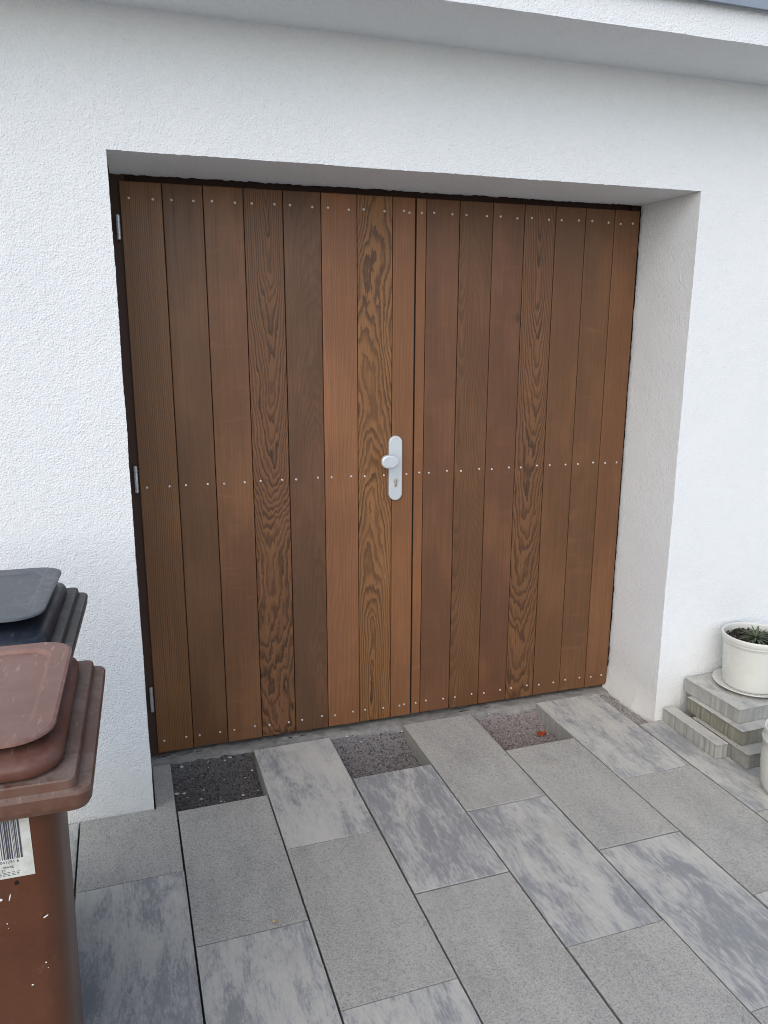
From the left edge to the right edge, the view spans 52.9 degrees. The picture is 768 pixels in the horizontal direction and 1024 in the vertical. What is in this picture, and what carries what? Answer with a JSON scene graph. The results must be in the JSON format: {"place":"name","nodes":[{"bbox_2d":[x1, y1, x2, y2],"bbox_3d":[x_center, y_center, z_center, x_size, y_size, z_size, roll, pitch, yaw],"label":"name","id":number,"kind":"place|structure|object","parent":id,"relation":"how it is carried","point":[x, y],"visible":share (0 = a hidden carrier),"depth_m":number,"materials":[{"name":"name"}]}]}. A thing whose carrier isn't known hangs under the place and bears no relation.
{"place":"outdoors","nodes":[
{"label":"outdoors","id":0,"kind":"place"},
{"bbox_2d":[170,752,263,819],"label":"gravel","id":1,"kind":"structure","parent":0,"point":[198,783],"depth_m":2.84,"materials":[{"name":"black gravel"}]},
{"bbox_2d":[73,708,648,1010],"bbox_3d":[0.586,1.093,2.131,2.892,0.003,2.097,-4,14,-17],"label":"loose grit","id":2,"kind":"object","parent":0,"point":[323,795],"visible":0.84,"depth_m":2.56,"materials":[{"name":"grey gravel"}]},
{"bbox_2d":[330,730,419,782],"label":"gravel","id":3,"kind":"structure","parent":0,"point":[364,755],"depth_m":3.03,"materials":[{"name":"grey gravel"}]},
{"bbox_2d":[69,694,767,1023],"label":"pavement","id":4,"kind":"structure","parent":0,"point":[642,854],"depth_m":2.21,"materials":[{"name":"grey concrete"},{"name":"marble"},{"name":"gravel"}]},
{"bbox_2d":[0,567,87,656],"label":"wheelie bin","id":5,"kind":"object","parent":4,"relation":"on","point":[40,604],"visible":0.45,"depth_m":1.67,"materials":[{"name":"plastic"}]},
{"bbox_2d":[0,642,105,1023],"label":"wheelie bin","id":6,"kind":"object","parent":4,"relation":"on","point":[51,697],"visible":1,"depth_m":1.15,"materials":[{"name":"brown plastic"}]},
{"bbox_2d":[597,693,648,724],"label":"gravel","id":7,"kind":"structure","parent":4,"relation":"on","point":[637,719],"depth_m":3.28,"materials":[{"name":"grey gravel"}]},
{"bbox_2d":[663,706,727,758],"bbox_3d":[1.212,0.859,3.022,0.052,0.059,0.310,-4,14,-17],"label":"stacked slab","id":8,"kind":"object","parent":4,"relation":"on","point":[712,744],"depth_m":2.99,"materials":[{"name":"grey concrete"}]},
{"bbox_2d":[692,717,761,768],"bbox_3d":[1.559,0.858,3.032,0.602,0.059,0.299,-4,14,-17],"label":"stacked slab","id":9,"kind":"object","parent":4,"relation":"on","point":[747,756],"depth_m":2.85,"materials":[{"name":"grey concrete"}]},
{"bbox_2d":[687,696,767,745],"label":"stacked slab","id":10,"kind":"object","parent":9,"relation":"on","point":[743,734],"depth_m":2.92,"materials":[{"name":"grey concrete"}]},
{"bbox_2d":[684,673,767,723],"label":"stacked slab","id":11,"kind":"object","parent":10,"relation":"on","point":[709,690],"depth_m":2.98,"materials":[{"name":"grey concrete"}]},
{"bbox_2d":[712,667,767,697],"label":"saucer","id":12,"kind":"object","parent":11,"relation":"on","point":[717,676],"visible":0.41,"depth_m":3.05,"materials":[{"name":"beige ceramic"}]},
{"bbox_2d":[721,622,767,694],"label":"flowerpot","id":13,"kind":"object","parent":12,"relation":"on","point":[744,665],"visible":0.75,"depth_m":2.99,"materials":[{"name":"beige ceramic"}]},
{"bbox_2d":[733,626,767,644],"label":"rosette plant","id":14,"kind":"object","parent":13,"relation":"in","point":[758,636],"visible":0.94,"depth_m":3.02,"materials":[{"name":"green plant"}]},
{"bbox_2d":[760,719,767,792],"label":"planter","id":15,"kind":"object","parent":4,"relation":"on","point":[764,765],"visible":1,"depth_m":2.65,"materials":[{"name":"beige ceramic"}]},
{"bbox_2d":[476,709,558,751],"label":"gravel","id":16,"kind":"structure","parent":0,"point":[505,731],"depth_m":3.22,"materials":[{"name":"grey gravel"}]},
{"bbox_2d":[537,731,546,735],"bbox_3d":[0.651,0.914,3.185,0.043,0.015,0.053,20,17,41],"label":"fallen leaf","id":17,"kind":"object","parent":16,"relation":"on","point":[540,733],"visible":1,"depth_m":3.19,"materials":[{"name":"orange plant"}]},
{"label":"ground","id":18,"kind":"structure","parent":0,"visible":0},
{"bbox_2d":[0,0,767,830],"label":"wall","id":19,"kind":"structure","parent":18,"relation":"on","point":[656,110],"depth_m":2.37,"materials":[{"name":"white paint"}]},
{"bbox_2d":[107,161,640,755],"bbox_3d":[0.058,-0.172,2.984,2.080,2.077,0.070,-4,14,-17],"label":"door frame","id":20,"kind":"object","parent":19,"relation":"attached to","point":[129,393],"visible":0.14,"depth_m":2.68,"materials":[{"name":"paint"}]},
{"bbox_2d":[116,181,416,752],"bbox_3d":[-0.368,-0.104,2.799,1.018,1.994,0.119,-4,14,-17],"label":"door leaf","id":21,"kind":"object","parent":20,"relation":"attached to","point":[272,339],"visible":1,"depth_m":2.77,"materials":[{"name":"brown wood"}]},
{"bbox_2d":[411,198,639,713],"bbox_3d":[0.554,-0.176,3.122,0.940,1.993,0.057,-4,14,-17],"label":"door leaf","id":22,"kind":"object","parent":20,"relation":"attached to","point":[523,319],"visible":1,"depth_m":3.07,"materials":[{"name":"brown wood"}]}
]}

